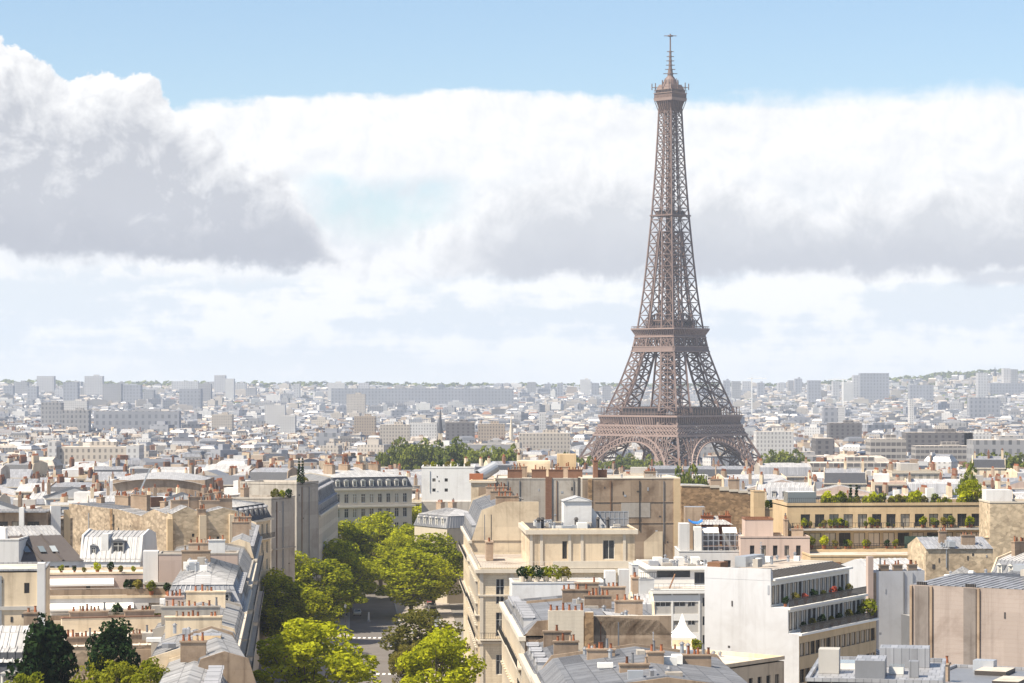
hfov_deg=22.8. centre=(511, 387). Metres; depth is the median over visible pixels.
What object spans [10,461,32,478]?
town house
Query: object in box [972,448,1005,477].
town house
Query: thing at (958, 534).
window
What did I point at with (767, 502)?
shrub
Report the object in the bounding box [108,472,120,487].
town house
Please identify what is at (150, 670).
garden bush
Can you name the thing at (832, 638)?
window
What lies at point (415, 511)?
plane tree
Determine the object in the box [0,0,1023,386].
sky
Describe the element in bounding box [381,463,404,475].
town house
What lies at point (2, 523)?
window
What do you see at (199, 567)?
apartment building
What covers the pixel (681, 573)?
window
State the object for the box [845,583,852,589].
potted plant
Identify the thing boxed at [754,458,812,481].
town house
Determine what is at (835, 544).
potted plant
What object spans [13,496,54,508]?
town house
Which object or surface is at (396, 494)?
window
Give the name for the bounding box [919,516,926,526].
potted plant
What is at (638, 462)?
park tree
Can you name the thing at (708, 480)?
town house
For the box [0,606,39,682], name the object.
apartment building
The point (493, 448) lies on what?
park tree
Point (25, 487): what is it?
town house
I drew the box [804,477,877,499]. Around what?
town house
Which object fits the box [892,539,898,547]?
potted plant
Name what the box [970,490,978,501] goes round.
shrub
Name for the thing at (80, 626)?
apartment building
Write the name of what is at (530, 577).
potted shrub
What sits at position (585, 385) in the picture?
tower block
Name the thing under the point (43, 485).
town house
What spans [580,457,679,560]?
apartment building
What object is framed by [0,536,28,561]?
apartment building
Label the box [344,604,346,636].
street lamp
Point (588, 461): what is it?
park tree
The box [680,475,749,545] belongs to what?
apartment building
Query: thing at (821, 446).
apartment block
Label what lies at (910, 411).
apartment block
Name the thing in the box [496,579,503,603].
window
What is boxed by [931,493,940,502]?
shrub
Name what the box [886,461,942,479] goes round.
town house
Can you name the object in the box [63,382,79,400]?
tower block
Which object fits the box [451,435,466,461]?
park tree
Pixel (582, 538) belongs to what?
apartment building
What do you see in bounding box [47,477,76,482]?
town house
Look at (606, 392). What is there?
tower block
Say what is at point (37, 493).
town house
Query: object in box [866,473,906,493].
town house
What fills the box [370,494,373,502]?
window
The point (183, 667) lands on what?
apartment building
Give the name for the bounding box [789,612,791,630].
window
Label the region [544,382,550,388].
tower block
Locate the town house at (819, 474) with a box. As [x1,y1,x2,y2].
[812,472,823,477]
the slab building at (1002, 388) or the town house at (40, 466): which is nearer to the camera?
the town house at (40, 466)
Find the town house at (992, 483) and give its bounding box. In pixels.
[943,478,993,488]
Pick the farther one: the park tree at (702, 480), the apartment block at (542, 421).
the apartment block at (542, 421)
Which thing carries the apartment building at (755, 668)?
on the ground
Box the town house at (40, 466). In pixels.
[2,453,48,476]
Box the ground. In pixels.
[257,378,969,682]
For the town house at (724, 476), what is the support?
on the ground
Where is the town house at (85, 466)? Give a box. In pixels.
[67,457,119,473]
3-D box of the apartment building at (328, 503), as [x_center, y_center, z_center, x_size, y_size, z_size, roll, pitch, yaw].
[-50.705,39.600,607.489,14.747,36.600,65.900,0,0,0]
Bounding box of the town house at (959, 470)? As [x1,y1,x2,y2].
[929,463,965,472]
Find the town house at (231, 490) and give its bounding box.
[213,487,239,495]
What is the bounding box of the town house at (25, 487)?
[14,476,74,497]
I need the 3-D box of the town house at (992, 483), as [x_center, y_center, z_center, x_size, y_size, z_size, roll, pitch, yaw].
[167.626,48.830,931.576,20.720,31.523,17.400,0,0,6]
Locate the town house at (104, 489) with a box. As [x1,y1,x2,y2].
[100,484,112,490]
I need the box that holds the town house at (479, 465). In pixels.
[450,457,483,469]
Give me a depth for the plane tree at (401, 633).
429.49 m
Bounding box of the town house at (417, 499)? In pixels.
[412,489,421,509]
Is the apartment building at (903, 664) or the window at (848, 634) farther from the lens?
the window at (848, 634)
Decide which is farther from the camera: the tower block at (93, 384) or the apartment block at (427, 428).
the tower block at (93, 384)
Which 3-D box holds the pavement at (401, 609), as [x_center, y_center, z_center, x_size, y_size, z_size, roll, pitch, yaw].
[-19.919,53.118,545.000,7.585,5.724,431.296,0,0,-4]
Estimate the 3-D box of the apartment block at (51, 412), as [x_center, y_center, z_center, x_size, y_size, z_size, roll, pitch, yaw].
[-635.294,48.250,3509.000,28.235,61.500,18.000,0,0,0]
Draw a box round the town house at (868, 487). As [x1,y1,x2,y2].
[866,484,872,491]
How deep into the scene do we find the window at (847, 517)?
453.13 m
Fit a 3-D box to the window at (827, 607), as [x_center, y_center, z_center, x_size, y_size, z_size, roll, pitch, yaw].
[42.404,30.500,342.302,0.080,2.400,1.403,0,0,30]
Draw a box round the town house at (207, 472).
[189,463,233,474]
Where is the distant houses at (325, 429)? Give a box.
[0,372,1023,474]
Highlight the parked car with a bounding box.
[354,609,360,615]
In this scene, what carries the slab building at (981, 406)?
on the ground
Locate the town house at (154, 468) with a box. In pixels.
[150,463,198,473]
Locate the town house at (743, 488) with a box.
[739,481,746,490]
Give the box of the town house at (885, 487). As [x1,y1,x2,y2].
[882,482,926,495]
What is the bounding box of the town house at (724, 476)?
[714,468,786,486]
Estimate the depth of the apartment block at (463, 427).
2500.00 m
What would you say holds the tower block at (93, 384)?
on the ground
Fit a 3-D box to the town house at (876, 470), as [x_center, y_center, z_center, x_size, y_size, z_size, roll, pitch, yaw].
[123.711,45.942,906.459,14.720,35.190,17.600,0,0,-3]
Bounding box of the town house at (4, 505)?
[0,491,21,508]
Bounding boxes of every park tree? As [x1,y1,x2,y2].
[375,450,390,466]
[385,439,401,464]
[395,436,413,465]
[397,442,430,469]
[416,436,433,464]
[429,439,443,450]
[430,444,459,464]
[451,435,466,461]
[460,442,470,452]
[461,448,492,463]
[480,445,491,460]
[488,445,494,453]
[491,446,516,460]
[509,443,517,460]
[576,456,585,466]
[586,455,592,465]
[598,460,603,468]
[603,461,617,468]
[615,454,627,469]
[623,453,636,469]
[631,458,644,466]
[639,453,657,467]
[674,465,686,483]
[681,464,698,483]
[692,473,707,484]
[761,453,770,462]
[767,449,785,462]
[775,449,799,462]
[790,449,802,462]
[798,452,810,461]
[952,472,967,494]
[956,461,981,494]
[999,451,1020,468]
[1014,452,1023,464]
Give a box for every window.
[0,521,7,525]
[12,521,18,525]
[24,583,28,592]
[28,521,38,525]
[130,579,142,588]
[344,494,347,502]
[344,509,347,517]
[353,494,356,502]
[353,509,356,517]
[361,494,364,502]
[361,508,364,517]
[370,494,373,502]
[378,493,381,502]
[386,493,389,501]
[395,493,398,501]
[395,508,398,516]
[403,493,406,501]
[403,507,406,516]
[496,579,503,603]
[496,612,501,635]
[496,654,501,674]
[562,541,566,558]
[603,540,613,558]
[655,602,670,606]
[657,570,689,576]
[674,602,684,606]
[694,572,704,584]
[750,545,753,553]
[761,545,765,555]
[772,585,774,604]
[773,545,776,555]
[776,585,778,603]
[781,584,783,602]
[785,545,788,555]
[785,583,787,596]
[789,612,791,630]
[790,583,791,598]
[794,582,796,598]
[794,611,796,629]
[796,545,799,555]
[798,611,800,628]
[799,581,800,597]
[800,643,802,656]
[800,669,802,682]
[801,514,809,526]
[803,580,805,596]
[803,610,805,621]
[805,642,808,654]
[807,580,809,595]
[808,609,810,623]
[809,533,820,545]
[811,641,813,653]
[812,608,814,618]
[815,514,823,526]
[816,640,818,652]
[817,607,819,620]
[820,578,822,591]
[821,638,824,646]
[824,533,835,545]
[824,577,826,591]
[826,605,828,620]
[826,637,829,646]
[828,576,830,592]
[829,514,837,526]
[831,636,834,646]
[835,604,837,615]
[836,635,839,646]
[839,533,849,545]
[839,603,841,613]
[842,634,844,646]
[844,514,852,526]
[846,633,849,645]
[851,632,854,644]
[852,600,854,617]
[854,533,864,545]
[856,631,859,643]
[858,514,866,526]
[861,630,863,642]
[866,629,868,641]
[868,533,879,545]
[871,628,873,640]
[872,514,880,526]
[883,533,893,545]
[886,514,894,526]
[898,532,908,545]
[901,514,909,526]
[912,532,923,535]
[915,514,923,526]
[927,532,937,535]
[929,514,937,526]
[943,514,951,526]
[946,532,952,536]
[956,532,964,536]
[957,514,965,525]
[972,514,978,525]
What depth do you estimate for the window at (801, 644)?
331.35 m
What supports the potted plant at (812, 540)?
on the apartment building at (796, 507)
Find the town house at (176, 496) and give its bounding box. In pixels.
[153,484,212,504]
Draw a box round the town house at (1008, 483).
[979,479,1023,491]
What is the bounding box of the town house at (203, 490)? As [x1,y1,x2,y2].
[133,485,206,495]
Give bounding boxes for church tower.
[438,408,442,440]
[509,417,513,440]
[993,369,996,381]
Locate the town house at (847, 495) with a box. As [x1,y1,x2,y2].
[846,487,919,498]
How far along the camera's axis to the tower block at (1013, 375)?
7311.55 m
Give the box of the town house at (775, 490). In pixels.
[755,472,815,499]
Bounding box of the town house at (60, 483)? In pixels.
[51,473,103,491]
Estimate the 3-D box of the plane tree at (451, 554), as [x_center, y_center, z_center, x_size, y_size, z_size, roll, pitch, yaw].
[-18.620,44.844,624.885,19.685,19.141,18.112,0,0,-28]
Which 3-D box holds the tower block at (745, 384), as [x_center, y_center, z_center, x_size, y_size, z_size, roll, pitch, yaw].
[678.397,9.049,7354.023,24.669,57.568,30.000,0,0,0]
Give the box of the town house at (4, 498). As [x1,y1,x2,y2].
[0,490,10,503]
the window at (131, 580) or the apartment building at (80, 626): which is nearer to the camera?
the apartment building at (80, 626)
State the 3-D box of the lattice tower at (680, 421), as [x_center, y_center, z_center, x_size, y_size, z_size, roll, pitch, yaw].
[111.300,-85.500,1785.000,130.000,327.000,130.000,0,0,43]
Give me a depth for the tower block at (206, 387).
6208.53 m
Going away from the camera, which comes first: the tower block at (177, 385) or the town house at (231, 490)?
the town house at (231, 490)
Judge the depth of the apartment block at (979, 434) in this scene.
1900.00 m
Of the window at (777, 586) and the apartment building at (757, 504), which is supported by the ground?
the apartment building at (757, 504)
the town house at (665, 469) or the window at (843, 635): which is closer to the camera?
the window at (843, 635)
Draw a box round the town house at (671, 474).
[643,470,684,476]
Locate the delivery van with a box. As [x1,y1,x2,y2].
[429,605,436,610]
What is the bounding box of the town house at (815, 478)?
[812,474,823,481]
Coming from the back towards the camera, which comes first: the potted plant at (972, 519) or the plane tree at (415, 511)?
the plane tree at (415, 511)
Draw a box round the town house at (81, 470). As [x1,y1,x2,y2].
[79,467,87,474]
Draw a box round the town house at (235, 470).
[233,463,273,474]
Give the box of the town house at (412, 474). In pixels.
[385,468,421,476]
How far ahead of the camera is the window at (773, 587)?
333.38 m
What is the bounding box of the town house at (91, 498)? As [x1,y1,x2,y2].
[87,484,152,502]
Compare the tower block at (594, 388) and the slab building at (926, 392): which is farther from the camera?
the tower block at (594, 388)
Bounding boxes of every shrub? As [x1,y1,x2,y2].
[270,488,278,496]
[278,490,285,497]
[285,489,292,497]
[516,566,528,581]
[523,565,536,581]
[530,565,544,581]
[541,566,553,581]
[548,564,562,581]
[558,566,570,581]
[765,500,770,507]
[820,490,832,501]
[835,490,846,501]
[836,496,844,501]
[857,598,877,616]
[869,491,880,502]
[875,492,886,502]
[889,495,897,502]
[894,494,904,502]
[903,495,909,502]
[908,489,922,502]
[921,495,928,502]
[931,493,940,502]
[957,490,969,501]
[967,490,974,501]
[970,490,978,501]
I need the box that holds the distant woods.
[0,368,1023,414]
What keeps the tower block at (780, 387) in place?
on the ground
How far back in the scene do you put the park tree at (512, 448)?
1311.90 m
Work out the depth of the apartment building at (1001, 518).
432.00 m
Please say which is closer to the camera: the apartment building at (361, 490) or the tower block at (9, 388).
the apartment building at (361, 490)
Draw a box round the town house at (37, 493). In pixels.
[30,484,86,498]
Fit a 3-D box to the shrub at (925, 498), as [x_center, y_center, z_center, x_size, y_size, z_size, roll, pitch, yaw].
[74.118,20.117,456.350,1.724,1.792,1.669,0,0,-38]
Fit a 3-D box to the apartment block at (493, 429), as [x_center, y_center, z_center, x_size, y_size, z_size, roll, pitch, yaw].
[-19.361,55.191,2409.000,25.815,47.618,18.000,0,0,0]
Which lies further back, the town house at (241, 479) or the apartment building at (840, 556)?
the town house at (241, 479)
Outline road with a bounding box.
[258,589,461,682]
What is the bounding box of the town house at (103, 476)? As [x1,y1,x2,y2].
[84,464,127,483]
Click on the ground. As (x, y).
(457, 609)
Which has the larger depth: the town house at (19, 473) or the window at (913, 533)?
the town house at (19, 473)
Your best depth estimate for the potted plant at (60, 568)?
373.90 m
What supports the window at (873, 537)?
in the apartment building at (796, 507)
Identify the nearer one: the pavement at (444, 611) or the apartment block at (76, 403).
the pavement at (444, 611)
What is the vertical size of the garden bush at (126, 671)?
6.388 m
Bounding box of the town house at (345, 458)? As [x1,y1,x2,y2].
[327,452,367,469]
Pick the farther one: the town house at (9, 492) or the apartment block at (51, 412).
the apartment block at (51, 412)
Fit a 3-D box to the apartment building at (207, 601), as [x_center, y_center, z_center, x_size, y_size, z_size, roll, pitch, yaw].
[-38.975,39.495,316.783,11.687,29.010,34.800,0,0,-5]
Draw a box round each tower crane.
[747,375,765,413]
[828,377,847,406]
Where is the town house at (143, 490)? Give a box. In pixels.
[106,483,179,495]
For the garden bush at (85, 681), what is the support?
on the ground
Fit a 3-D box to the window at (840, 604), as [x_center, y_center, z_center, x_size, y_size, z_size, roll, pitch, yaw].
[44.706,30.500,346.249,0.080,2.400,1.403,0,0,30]
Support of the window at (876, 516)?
in the apartment building at (796, 507)
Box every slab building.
[179,389,202,409]
[331,388,513,406]
[908,385,933,400]
[967,397,999,416]
[988,383,1023,394]
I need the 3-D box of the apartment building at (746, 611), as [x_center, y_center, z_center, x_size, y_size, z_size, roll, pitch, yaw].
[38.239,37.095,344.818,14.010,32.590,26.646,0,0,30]
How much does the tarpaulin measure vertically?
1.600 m
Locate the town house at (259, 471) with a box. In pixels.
[249,458,298,479]
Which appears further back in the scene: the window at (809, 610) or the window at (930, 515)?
the window at (930, 515)
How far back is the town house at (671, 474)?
1007.39 m
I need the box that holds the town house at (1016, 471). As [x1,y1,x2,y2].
[1005,464,1023,477]
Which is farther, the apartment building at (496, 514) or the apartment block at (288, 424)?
the apartment block at (288, 424)
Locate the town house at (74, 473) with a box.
[51,468,87,481]
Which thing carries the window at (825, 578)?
in the apartment building at (746, 611)
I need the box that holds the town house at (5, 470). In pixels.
[0,465,9,478]
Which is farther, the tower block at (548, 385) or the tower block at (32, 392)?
the tower block at (548, 385)
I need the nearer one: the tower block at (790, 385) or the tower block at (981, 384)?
the tower block at (981, 384)
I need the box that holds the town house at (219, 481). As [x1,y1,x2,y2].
[216,478,252,494]
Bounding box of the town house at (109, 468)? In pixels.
[92,458,129,473]
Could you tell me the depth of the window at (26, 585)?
338.96 m
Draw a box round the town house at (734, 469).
[716,458,748,474]
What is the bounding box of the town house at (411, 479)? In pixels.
[383,470,421,487]
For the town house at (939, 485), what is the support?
on the ground
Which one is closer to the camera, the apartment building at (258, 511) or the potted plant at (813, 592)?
the potted plant at (813, 592)
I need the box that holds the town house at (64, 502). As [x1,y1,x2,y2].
[49,489,127,512]
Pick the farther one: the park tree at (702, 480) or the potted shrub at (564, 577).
the park tree at (702, 480)
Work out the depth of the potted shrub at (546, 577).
331.05 m
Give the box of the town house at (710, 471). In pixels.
[682,458,715,478]
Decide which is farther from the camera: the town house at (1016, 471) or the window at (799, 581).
the town house at (1016, 471)
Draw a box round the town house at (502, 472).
[475,470,507,475]
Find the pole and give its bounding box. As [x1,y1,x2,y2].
[139,468,150,493]
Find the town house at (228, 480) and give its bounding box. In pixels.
[202,471,249,487]
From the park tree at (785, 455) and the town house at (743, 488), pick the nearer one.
the town house at (743, 488)
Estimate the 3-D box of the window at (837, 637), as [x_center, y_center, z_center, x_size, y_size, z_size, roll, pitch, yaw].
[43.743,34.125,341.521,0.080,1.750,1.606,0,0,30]
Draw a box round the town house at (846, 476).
[823,458,866,490]
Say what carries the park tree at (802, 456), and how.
on the ground
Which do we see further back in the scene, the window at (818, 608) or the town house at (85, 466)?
the town house at (85, 466)
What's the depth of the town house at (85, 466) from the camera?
1121.44 m
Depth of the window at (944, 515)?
454.57 m
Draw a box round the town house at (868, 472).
[866,469,894,479]
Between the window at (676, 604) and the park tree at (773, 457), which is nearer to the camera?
the window at (676, 604)
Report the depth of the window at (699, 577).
408.07 m
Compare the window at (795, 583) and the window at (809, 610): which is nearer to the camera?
the window at (809, 610)
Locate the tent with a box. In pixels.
[671,613,696,647]
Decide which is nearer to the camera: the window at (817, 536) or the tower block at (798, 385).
the window at (817, 536)
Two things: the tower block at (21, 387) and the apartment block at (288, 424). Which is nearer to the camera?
the apartment block at (288, 424)
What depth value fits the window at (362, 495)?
694.15 m
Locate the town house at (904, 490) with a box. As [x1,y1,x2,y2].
[900,485,945,496]
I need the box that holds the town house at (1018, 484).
[998,474,1023,489]
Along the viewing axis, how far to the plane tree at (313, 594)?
497.31 m
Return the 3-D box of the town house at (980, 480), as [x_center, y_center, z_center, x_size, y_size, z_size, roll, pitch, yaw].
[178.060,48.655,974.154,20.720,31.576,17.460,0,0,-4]
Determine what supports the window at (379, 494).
in the apartment building at (361, 490)
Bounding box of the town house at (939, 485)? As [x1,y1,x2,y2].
[904,472,977,493]
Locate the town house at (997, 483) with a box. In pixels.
[995,479,1000,488]
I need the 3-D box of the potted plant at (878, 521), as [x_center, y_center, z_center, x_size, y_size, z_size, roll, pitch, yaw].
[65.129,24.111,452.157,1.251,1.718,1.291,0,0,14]
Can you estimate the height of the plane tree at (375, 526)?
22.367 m
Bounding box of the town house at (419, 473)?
[391,467,421,475]
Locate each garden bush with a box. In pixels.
[4,671,43,682]
[69,678,94,682]
[73,654,118,682]
[98,659,138,682]
[130,656,169,682]
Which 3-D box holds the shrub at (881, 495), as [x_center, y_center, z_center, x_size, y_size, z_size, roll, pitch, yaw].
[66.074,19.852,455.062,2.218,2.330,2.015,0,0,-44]
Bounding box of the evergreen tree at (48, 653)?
[4,612,78,682]
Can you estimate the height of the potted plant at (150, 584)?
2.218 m
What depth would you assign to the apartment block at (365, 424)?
2800.00 m
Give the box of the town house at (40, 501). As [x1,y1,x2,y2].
[10,499,44,504]
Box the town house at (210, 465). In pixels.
[203,457,252,473]
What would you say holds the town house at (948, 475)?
on the ground
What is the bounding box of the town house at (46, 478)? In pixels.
[31,470,68,482]
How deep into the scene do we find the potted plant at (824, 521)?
451.42 m
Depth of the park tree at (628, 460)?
1697.88 m
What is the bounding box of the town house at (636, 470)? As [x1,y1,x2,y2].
[619,466,647,474]
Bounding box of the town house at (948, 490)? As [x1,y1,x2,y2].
[941,482,1016,498]
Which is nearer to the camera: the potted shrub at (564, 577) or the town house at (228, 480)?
the potted shrub at (564, 577)
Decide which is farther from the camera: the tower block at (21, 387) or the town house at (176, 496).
the tower block at (21, 387)
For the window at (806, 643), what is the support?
in the apartment building at (746, 611)
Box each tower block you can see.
[3,384,14,394]
[14,381,28,393]
[27,386,38,399]
[37,376,55,391]
[55,387,62,397]
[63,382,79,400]
[84,375,103,395]
[102,384,122,403]
[123,385,142,403]
[143,390,154,399]
[172,381,198,389]
[198,382,211,401]
[214,375,225,392]
[225,379,234,398]
[235,382,246,389]
[246,388,256,395]
[294,384,299,397]
[328,381,345,400]
[358,383,368,387]
[527,382,535,393]
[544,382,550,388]
[557,383,562,397]
[566,387,576,392]
[580,378,590,393]
[591,383,598,394]
[602,385,610,400]
[723,379,729,395]
[731,381,740,399]
[741,381,750,389]
[757,381,764,396]
[777,383,783,392]
[787,380,793,391]
[794,377,801,394]
[807,380,820,401]
[831,381,839,399]
[842,380,852,403]
[852,375,858,397]
[859,373,888,402]
[976,373,987,396]
[1001,368,1009,382]
[1010,369,1017,382]
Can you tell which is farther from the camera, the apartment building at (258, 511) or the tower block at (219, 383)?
the tower block at (219, 383)
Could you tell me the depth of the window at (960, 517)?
454.79 m
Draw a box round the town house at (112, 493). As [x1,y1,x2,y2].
[88,484,133,495]
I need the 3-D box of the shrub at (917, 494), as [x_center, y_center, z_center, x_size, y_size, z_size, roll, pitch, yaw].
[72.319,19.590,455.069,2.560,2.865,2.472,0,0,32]
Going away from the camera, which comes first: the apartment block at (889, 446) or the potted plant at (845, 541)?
the potted plant at (845, 541)
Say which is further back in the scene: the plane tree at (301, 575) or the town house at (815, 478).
the town house at (815, 478)
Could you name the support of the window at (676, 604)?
in the apartment building at (675, 586)
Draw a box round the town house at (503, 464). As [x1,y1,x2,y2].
[484,453,520,469]
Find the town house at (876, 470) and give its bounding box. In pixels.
[868,467,878,479]
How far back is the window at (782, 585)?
335.83 m
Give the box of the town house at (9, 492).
[0,480,22,497]
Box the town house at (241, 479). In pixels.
[238,476,244,494]
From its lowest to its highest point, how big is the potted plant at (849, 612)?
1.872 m
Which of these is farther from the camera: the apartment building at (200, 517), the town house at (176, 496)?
the town house at (176, 496)
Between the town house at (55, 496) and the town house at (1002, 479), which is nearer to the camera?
the town house at (55, 496)
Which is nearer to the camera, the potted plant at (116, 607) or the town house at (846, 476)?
the potted plant at (116, 607)
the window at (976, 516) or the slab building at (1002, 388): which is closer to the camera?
the window at (976, 516)
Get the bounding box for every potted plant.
[58,565,63,571]
[93,562,100,571]
[107,562,113,571]
[111,603,122,614]
[123,579,132,588]
[131,579,142,588]
[146,580,156,594]
[163,582,170,594]
[691,638,702,648]
[782,596,789,606]
[791,592,799,598]
[808,535,815,548]
[809,617,816,623]
[810,589,818,599]
[817,614,825,626]
[819,535,828,548]
[821,519,827,527]
[827,519,833,527]
[829,586,836,597]
[832,518,837,527]
[832,539,837,548]
[835,613,842,620]
[843,539,848,547]
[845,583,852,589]
[845,609,852,616]
[868,517,875,527]
[875,519,880,527]
[884,539,889,547]
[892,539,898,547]
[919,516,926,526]
[930,517,936,526]
[940,517,947,526]
[947,515,955,526]
[966,515,974,527]
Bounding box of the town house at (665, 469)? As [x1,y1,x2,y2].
[649,458,682,472]
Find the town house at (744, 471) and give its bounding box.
[741,466,753,473]
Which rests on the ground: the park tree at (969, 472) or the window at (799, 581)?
the park tree at (969, 472)
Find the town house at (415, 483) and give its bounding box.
[412,475,419,493]
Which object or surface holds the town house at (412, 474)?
on the ground
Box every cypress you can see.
[297,458,300,481]
[300,458,304,483]
[848,485,852,497]
[855,484,858,497]
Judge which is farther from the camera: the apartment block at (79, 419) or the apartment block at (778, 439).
the apartment block at (79, 419)
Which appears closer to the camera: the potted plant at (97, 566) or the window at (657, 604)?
the potted plant at (97, 566)
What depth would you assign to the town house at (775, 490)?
755.70 m
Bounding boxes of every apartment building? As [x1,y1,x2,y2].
[0,507,49,525]
[0,525,83,567]
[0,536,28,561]
[0,562,49,625]
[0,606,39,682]
[49,505,72,546]
[50,567,171,630]
[60,602,163,681]
[69,489,168,554]
[80,529,156,566]
[113,472,213,495]
[142,610,240,681]
[143,535,258,670]
[151,584,248,656]
[159,632,226,682]
[162,491,244,550]
[163,545,253,670]
[189,626,256,682]
[204,486,274,654]
[223,482,295,638]
[229,511,263,670]
[240,480,318,622]
[285,473,339,616]
[316,460,414,587]
[414,498,467,603]
[421,465,475,512]
[459,482,538,657]
[466,495,637,682]
[469,461,498,501]
[495,454,582,520]
[498,569,650,682]
[505,584,671,682]
[517,625,579,682]
[530,632,747,682]
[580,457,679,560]
[628,554,706,646]
[628,567,654,614]
[671,644,784,682]
[672,640,700,649]
[674,506,740,566]
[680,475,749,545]
[705,542,878,682]
[736,513,809,560]
[750,490,772,517]
[772,488,981,549]
[802,550,907,563]
[805,644,945,682]
[841,556,924,649]
[908,527,992,580]
[910,564,1023,666]
[944,566,1019,575]
[945,656,1023,682]
[975,489,1023,564]
[991,536,1023,572]
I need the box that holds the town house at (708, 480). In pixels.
[692,474,709,484]
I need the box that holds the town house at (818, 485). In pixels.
[787,478,823,488]
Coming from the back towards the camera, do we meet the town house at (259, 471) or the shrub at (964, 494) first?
the town house at (259, 471)
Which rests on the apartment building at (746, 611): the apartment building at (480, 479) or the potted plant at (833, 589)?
the potted plant at (833, 589)
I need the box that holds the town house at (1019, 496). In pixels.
[981,482,1023,498]
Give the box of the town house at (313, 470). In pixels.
[279,465,322,473]
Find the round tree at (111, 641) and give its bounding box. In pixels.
[84,617,140,682]
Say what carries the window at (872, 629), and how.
in the apartment building at (746, 611)
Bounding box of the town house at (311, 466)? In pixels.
[274,462,314,468]
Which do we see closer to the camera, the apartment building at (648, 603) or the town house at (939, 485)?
the apartment building at (648, 603)
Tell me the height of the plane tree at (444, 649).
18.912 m
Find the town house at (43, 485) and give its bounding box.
[42,480,106,491]
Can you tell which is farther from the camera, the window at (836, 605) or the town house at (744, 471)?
the town house at (744, 471)
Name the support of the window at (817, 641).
in the apartment building at (746, 611)
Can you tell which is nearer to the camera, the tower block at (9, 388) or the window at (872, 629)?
the window at (872, 629)
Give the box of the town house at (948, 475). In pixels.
[938,467,967,478]
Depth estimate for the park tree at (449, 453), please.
1287.57 m
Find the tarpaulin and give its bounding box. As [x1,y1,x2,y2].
[688,519,702,525]
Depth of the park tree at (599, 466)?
1559.55 m
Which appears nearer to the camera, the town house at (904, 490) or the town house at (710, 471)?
the town house at (904, 490)
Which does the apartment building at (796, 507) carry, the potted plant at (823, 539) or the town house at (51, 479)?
the potted plant at (823, 539)
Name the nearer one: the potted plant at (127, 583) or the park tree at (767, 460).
the potted plant at (127, 583)
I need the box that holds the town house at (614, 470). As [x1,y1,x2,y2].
[582,461,618,474]
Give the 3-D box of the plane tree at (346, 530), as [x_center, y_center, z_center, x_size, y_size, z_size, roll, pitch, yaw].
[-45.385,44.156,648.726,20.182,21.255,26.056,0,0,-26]
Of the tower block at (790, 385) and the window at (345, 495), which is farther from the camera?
the tower block at (790, 385)
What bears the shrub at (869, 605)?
on the apartment building at (746, 611)
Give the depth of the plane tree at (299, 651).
358.01 m
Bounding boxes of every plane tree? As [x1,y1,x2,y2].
[253,618,381,682]
[260,567,315,640]
[261,581,343,639]
[295,550,312,609]
[297,558,368,619]
[321,538,379,618]
[338,519,377,584]
[341,511,413,592]
[345,553,382,611]
[363,547,463,609]
[372,529,422,598]
[378,607,470,674]
[388,643,417,682]
[394,623,486,682]
[400,532,463,604]
[412,504,421,522]
[956,479,981,505]
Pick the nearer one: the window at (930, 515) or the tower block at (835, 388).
the window at (930, 515)
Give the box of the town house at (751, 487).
[745,470,816,491]
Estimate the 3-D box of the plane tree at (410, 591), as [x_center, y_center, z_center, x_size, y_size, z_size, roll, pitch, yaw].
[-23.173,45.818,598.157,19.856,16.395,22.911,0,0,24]
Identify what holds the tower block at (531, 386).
on the ground
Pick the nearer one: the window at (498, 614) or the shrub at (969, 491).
the window at (498, 614)
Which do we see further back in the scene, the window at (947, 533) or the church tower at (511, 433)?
the church tower at (511, 433)
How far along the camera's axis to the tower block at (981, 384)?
6367.38 m
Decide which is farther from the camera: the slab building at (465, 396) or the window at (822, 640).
the slab building at (465, 396)
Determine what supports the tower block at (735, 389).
on the ground
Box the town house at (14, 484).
[0,471,40,489]
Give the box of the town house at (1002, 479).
[983,471,1023,481]
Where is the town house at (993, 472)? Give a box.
[991,466,1004,477]
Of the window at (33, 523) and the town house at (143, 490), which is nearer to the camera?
the window at (33, 523)
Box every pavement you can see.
[310,609,349,682]
[394,600,444,682]
[436,602,469,679]
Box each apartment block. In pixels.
[41,401,63,424]
[47,441,125,463]
[48,440,60,456]
[61,408,90,431]
[63,399,88,409]
[94,409,180,430]
[126,444,143,459]
[212,412,233,430]
[265,403,285,424]
[280,415,296,433]
[346,393,365,414]
[354,414,375,434]
[380,422,409,444]
[410,420,436,440]
[445,419,474,439]
[467,440,510,452]
[478,421,504,442]
[519,430,569,453]
[539,413,545,429]
[754,428,793,460]
[764,451,823,461]
[801,457,895,472]
[812,438,834,454]
[822,406,837,423]
[827,420,861,439]
[836,407,844,422]
[866,434,905,460]
[902,429,972,453]
[908,399,913,423]
[911,442,966,463]
[964,430,991,444]
[967,435,1023,462]
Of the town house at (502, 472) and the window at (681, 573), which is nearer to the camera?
the window at (681, 573)
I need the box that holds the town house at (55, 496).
[43,480,99,504]
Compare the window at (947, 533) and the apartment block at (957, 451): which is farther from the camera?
the apartment block at (957, 451)
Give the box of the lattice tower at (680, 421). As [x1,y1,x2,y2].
[579,34,763,469]
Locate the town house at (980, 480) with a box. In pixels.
[951,473,1005,488]
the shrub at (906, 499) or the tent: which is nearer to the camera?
the tent
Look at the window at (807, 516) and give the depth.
452.57 m
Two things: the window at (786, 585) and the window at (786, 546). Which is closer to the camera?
the window at (786, 585)
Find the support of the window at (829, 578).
in the apartment building at (746, 611)
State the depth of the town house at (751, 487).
900.51 m
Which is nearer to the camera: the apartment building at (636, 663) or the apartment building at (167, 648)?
the apartment building at (636, 663)
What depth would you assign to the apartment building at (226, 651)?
255.80 m
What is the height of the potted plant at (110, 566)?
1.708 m
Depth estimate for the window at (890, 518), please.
453.79 m

